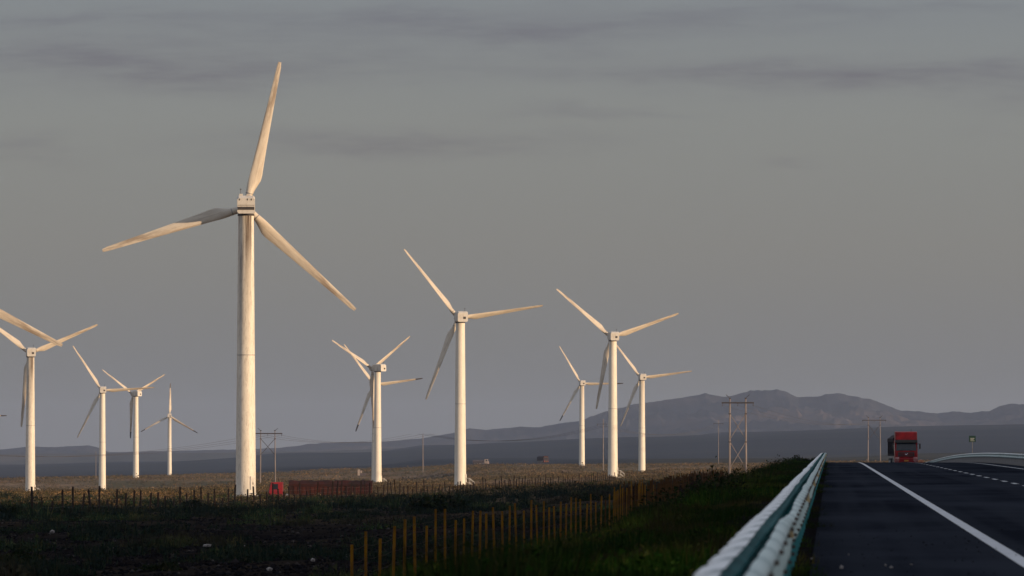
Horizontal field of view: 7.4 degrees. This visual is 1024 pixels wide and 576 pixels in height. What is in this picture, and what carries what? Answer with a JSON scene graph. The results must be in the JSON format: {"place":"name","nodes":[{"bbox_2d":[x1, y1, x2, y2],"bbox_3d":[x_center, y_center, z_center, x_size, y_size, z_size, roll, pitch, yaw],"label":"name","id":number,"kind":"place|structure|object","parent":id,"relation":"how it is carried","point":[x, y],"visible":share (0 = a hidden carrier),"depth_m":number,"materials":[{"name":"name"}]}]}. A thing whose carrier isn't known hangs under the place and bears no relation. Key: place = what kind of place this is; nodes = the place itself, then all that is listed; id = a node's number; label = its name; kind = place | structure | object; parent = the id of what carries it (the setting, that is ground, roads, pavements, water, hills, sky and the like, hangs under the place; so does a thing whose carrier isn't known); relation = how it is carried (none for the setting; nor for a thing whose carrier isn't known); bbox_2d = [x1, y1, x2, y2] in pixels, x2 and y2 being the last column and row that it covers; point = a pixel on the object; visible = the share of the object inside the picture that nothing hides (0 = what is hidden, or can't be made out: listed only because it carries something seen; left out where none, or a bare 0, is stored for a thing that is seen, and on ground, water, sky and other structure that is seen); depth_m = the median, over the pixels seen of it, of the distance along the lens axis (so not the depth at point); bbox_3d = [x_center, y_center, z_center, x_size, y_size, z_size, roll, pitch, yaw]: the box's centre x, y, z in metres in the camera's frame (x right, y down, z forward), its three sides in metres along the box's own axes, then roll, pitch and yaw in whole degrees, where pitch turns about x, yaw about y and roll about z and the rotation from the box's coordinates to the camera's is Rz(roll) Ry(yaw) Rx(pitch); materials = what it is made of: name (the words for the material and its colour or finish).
{"place":"outdoors","nodes":[
{"label":"outdoors","id":0,"kind":"place"},
{"bbox_2d":[0,434,702,463],"bbox_3d":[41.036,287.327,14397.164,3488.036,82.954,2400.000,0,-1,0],"label":"foothills","id":1,"kind":"structure","parent":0,"point":[8,459],"depth_m":14518.56,"materials":[{"name":"grey stone"}]},
{"bbox_2d":[0,424,1023,575],"bbox_3d":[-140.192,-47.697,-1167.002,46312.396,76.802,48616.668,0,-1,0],"label":"ground","id":2,"kind":"structure","parent":0,"point":[936,442],"depth_m":8907.43,"materials":[{"name":"soil"}]},
{"bbox_2d":[0,504,21,518],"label":"bush","id":3,"kind":"object","parent":2,"relation":"on","point":[2,508],"visible":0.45,"depth_m":638.98,"materials":[{"name":"green plant"}]},
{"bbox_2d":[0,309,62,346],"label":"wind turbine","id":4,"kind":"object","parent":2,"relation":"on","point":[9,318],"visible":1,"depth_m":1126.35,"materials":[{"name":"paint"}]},
{"bbox_2d":[0,324,96,490],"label":"wind turbine","id":5,"kind":"object","parent":2,"relation":"on","point":[28,395],"visible":0.81,"depth_m":2254.72,"materials":[{"name":"paint"}]},
{"bbox_2d":[73,346,153,488],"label":"wind turbine","id":6,"kind":"object","parent":2,"relation":"on","point":[102,451],"visible":0.92,"depth_m":3142.56,"materials":[{"name":"paint"}]},
{"bbox_2d":[102,369,164,477],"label":"wind turbine","id":7,"kind":"object","parent":2,"relation":"on","point":[135,395],"visible":0.96,"depth_m":3779.11,"materials":[{"name":"paint"}]},
{"bbox_2d":[141,383,196,474],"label":"wind turbine","id":8,"kind":"object","parent":2,"relation":"on","point":[169,459],"visible":0.91,"depth_m":5112.52,"materials":[{"name":"paint"}]},
{"bbox_2d":[180,496,203,511],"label":"bush","id":9,"kind":"object","parent":2,"relation":"on","point":[195,503],"visible":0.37,"depth_m":779.75,"materials":[{"name":"green plant"}]},
{"bbox_2d":[6,491,450,517],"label":"field shrubs","id":10,"kind":"object","parent":2,"relation":"on","point":[251,502],"visible":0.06,"depth_m":767.70,"materials":[{"name":"green plant"}]},
{"bbox_2d":[102,62,355,496],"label":"wind turbine","id":11,"kind":"object","parent":2,"relation":"on","point":[244,210],"visible":0.91,"depth_m":1113.86,"materials":[{"name":"paint"}]},
{"bbox_2d":[250,476,254,489],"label":"door","id":12,"kind":"structure","parent":11,"relation":"in","point":[252,478],"depth_m":1113.04,"materials":[{"name":"white metal"}]},
{"bbox_2d":[255,428,281,482],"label":"power pylon","id":13,"kind":"object","parent":2,"relation":"on","point":[260,433],"visible":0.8,"depth_m":2759.29,"materials":[{"name":"concrete"}]},
{"bbox_2d":[9,435,278,456],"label":"power line","id":14,"kind":"object","parent":13,"relation":"hanging from","point":[132,453],"visible":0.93,"depth_m":2649.51,"materials":[{"name":"metal"}]},
{"bbox_2d":[256,434,432,442],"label":"power line","id":15,"kind":"object","parent":13,"relation":"hanging from","point":[341,442],"visible":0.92,"depth_m":2852.47,"materials":[{"name":"metal"}]},
{"bbox_2d":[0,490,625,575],"bbox_3d":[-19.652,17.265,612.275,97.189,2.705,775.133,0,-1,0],"label":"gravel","id":16,"kind":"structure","parent":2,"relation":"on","point":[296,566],"depth_m":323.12,"materials":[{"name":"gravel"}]},
{"bbox_2d":[268,480,372,495],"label":"red truck","id":17,"kind":"object","parent":2,"relation":"on","point":[306,485],"visible":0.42,"depth_m":1188.40,"materials":[{"name":"paint"}]},
{"bbox_2d":[31,472,614,513],"bbox_3d":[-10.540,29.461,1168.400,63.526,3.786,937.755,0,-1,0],"label":"post and wire fence","id":18,"kind":"object","parent":2,"relation":"on","point":[260,499],"visible":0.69,"depth_m":950.31,"materials":[{"name":"brown wood"}]},
{"bbox_2d":[0,476,672,575],"bbox_3d":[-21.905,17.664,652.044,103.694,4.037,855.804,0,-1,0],"label":"weeds","id":19,"kind":"object","parent":2,"relation":"on","point":[10,566],"visible":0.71,"depth_m":446.64,"materials":[{"name":"plant"}]},
{"bbox_2d":[357,469,365,475],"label":"pump house","id":20,"kind":"structure","parent":2,"relation":"on","point":[360,473],"depth_m":3598.43,"materials":[{"name":"paint"}]},
{"bbox_2d":[332,336,409,481],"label":"wind turbine","id":21,"kind":"object","parent":2,"relation":"on","point":[375,381],"visible":0.89,"depth_m":2753.96,"materials":[{"name":"paint"}]},
{"bbox_2d":[344,344,422,480],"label":"wind turbine","id":22,"kind":"object","parent":2,"relation":"on","point":[369,394],"visible":0.45,"depth_m":3320.06,"materials":[{"name":"paint"}]},
{"bbox_2d":[403,490,470,514],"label":"bush","id":23,"kind":"object","parent":2,"relation":"on","point":[428,502],"visible":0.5,"depth_m":558.89,"materials":[{"name":"green plant"}]},
{"bbox_2d":[0,459,931,510],"bbox_3d":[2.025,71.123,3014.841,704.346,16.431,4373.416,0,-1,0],"label":"scrub","id":24,"kind":"object","parent":2,"relation":"on","point":[171,490],"visible":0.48,"depth_m":2607.39,"materials":[{"name":"plant"}]},
{"bbox_2d":[404,249,542,485],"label":"wind turbine","id":25,"kind":"object","parent":2,"relation":"on","point":[461,318],"visible":0.94,"depth_m":1901.45,"materials":[{"name":"paint"}]},
{"bbox_2d":[471,492,500,498],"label":"bush","id":26,"kind":"object","parent":2,"relation":"on","point":[485,496],"visible":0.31,"depth_m":799.93,"materials":[{"name":"green plant"}]},
{"bbox_2d":[350,469,723,575],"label":"post and wire fence","id":27,"kind":"object","parent":2,"relation":"on","point":[668,484],"visible":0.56,"depth_m":313.15,"materials":[{"name":"yellow paint"}]},
{"bbox_2d":[537,456,548,462],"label":"red truck","id":28,"kind":"object","parent":2,"relation":"on","point":[542,459],"visible":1,"depth_m":4121.28,"materials":[{"name":"black"}]},
{"bbox_2d":[345,457,811,575],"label":"grass","id":29,"kind":"structure","parent":2,"relation":"on","point":[674,539],"depth_m":99.83,"materials":[{"name":"green plant"}]},
{"bbox_2d":[559,346,622,465],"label":"wind turbine","id":30,"kind":"object","parent":2,"relation":"on","point":[582,383],"visible":0.9,"depth_m":3867.44,"materials":[{"name":"paint"}]},
{"bbox_2d":[569,491,613,501],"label":"bush","id":31,"kind":"object","parent":2,"relation":"on","point":[595,498],"visible":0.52,"depth_m":618.75,"materials":[{"name":"green plant"}]},
{"bbox_2d":[597,419,603,469],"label":"utility pole","id":32,"kind":"object","parent":2,"relation":"on","point":[603,443],"visible":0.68,"depth_m":2899.34,"materials":[{"name":"concrete"}]},
{"bbox_2d":[601,425,716,434],"bbox_3d":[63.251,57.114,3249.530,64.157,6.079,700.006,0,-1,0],"label":"power line","id":33,"kind":"object","parent":32,"relation":"attached to","point":[657,434],"visible":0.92,"depth_m":3162.76,"materials":[{"name":"metal"}]},
{"bbox_2d":[419,454,794,573],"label":"embankment shrubs","id":34,"kind":"object","parent":2,"relation":"on","point":[717,483],"visible":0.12,"depth_m":213.56,"materials":[{"name":"green plant"}]},
{"bbox_2d":[556,289,678,477],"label":"wind turbine","id":35,"kind":"object","parent":2,"relation":"on","point":[610,351],"visible":0.94,"depth_m":2278.99,"materials":[{"name":"paint"}]},
{"bbox_2d":[612,484,649,504],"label":"bush","id":36,"kind":"object","parent":2,"relation":"on","point":[630,495],"visible":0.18,"depth_m":559.22,"materials":[{"name":"green plant"}]},
{"bbox_2d":[617,345,691,471],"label":"wind turbine","id":37,"kind":"object","parent":2,"relation":"on","point":[641,385],"visible":0.9,"depth_m":3162.66,"materials":[{"name":"paint"}]},
{"bbox_2d":[649,475,685,497],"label":"bush","id":38,"kind":"object","parent":2,"relation":"on","point":[681,489],"visible":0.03,"depth_m":599.35,"materials":[{"name":"green plant"}]},
{"bbox_2d":[689,475,719,489],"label":"bush","id":39,"kind":"object","parent":2,"relation":"on","point":[692,481],"visible":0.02,"depth_m":649.60,"materials":[{"name":"green plant"}]},
{"bbox_2d":[713,419,723,463],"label":"utility pole","id":40,"kind":"object","parent":2,"relation":"on","point":[718,423],"visible":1,"depth_m":3599.25,"materials":[{"name":"wood"}]},
{"bbox_2d":[722,395,753,472],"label":"power pylon","id":41,"kind":"object","parent":2,"relation":"on","point":[730,444],"visible":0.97,"depth_m":2149.50,"materials":[{"name":"concrete"}]},
{"bbox_2d":[679,464,826,575],"bbox_3d":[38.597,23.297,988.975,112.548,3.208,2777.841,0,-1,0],"label":"road shoulder","id":42,"kind":"object","parent":2,"relation":"on","point":[812,533],"visible":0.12,"depth_m":120.46},
{"bbox_2d":[790,461,834,575],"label":"shoulder weeds","id":43,"kind":"object","parent":42,"relation":"on","point":[812,510],"visible":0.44,"depth_m":92.12,"materials":[{"name":"green plant"}]},
{"bbox_2d":[693,453,826,575],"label":"guardrail","id":44,"kind":"object","parent":2,"relation":"on","point":[766,541],"visible":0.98,"depth_m":56.91,"materials":[{"name":"metal"}]},
{"bbox_2d":[789,454,814,460],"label":"bush","id":45,"kind":"object","parent":2,"relation":"on","point":[802,459],"visible":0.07,"depth_m":599.54,"materials":[{"name":"green plant"}]},
{"bbox_2d":[862,416,885,460],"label":"power pylon","id":46,"kind":"object","parent":2,"relation":"on","point":[868,420],"visible":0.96,"depth_m":3499.32,"materials":[{"name":"concrete"}]},
{"bbox_2d":[969,436,975,452],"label":"road sign","id":47,"kind":"object","parent":2,"relation":"on","point":[972,439],"visible":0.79,"depth_m":1249.76,"materials":[{"name":"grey metal"}]},
{"bbox_2d":[0,389,1023,453],"bbox_3d":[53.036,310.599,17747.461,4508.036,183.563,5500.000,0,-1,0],"label":"mountains","id":48,"kind":"structure","parent":0,"point":[692,414],"depth_m":18094.95,"materials":[{"name":"grey stone"}]},
{"bbox_2d":[0,0,1023,451],"label":"sky","id":49,"kind":"structure","parent":0,"point":[825,196],"materials":[{"name":"grey"}]},
{"bbox_2d":[810,462,1023,575],"bbox_3d":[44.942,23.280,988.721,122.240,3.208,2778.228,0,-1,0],"label":"road","id":50,"kind":"structure","parent":0,"point":[864,501],"depth_m":131.88,"materials":[{"name":"grey asphalt"}]},
{"bbox_2d":[887,431,920,461],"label":"red truck","id":51,"kind":"object","parent":50,"relation":"on","point":[902,446],"visible":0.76,"depth_m":856.93,"materials":[{"name":"paint"}]},
{"bbox_2d":[799,528,1018,575],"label":"road grit","id":52,"kind":"object","parent":50,"relation":"on","point":[911,544],"visible":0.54,"depth_m":95.96,"materials":[{"name":"grey gravel"}]},
{"bbox_2d":[858,462,1023,566],"bbox_3d":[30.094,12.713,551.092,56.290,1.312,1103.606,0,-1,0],"label":"road markings","id":53,"kind":"object","parent":50,"relation":"on","point":[1009,553],"visible":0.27,"depth_m":120.89,"materials":[{"name":"paint"}]},
{"bbox_2d":[928,453,1023,465],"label":"guardrail","id":54,"kind":"object","parent":50,"relation":"on","point":[1009,458],"visible":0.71,"depth_m":540.97,"materials":[{"name":"metal"}]},
{"bbox_3d":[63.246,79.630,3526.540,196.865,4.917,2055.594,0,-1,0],"label":"far road","id":55,"kind":"structure","parent":0,"visible":0},
{"bbox_2d":[473,459,488,464],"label":"grey lorry","id":56,"kind":"object","parent":55,"relation":"on","point":[481,462],"visible":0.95,"depth_m":4298.68,"materials":[{"name":"paint"}]},
{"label":"utility pole","id":57,"kind":"object","parent":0,"visible":0},
{"bbox_2d":[425,426,601,440],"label":"power line","id":58,"kind":"object","parent":57,"relation":"attached to","point":[517,440],"visible":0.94,"depth_m":2940.89,"materials":[{"name":"metal"}]}
]}

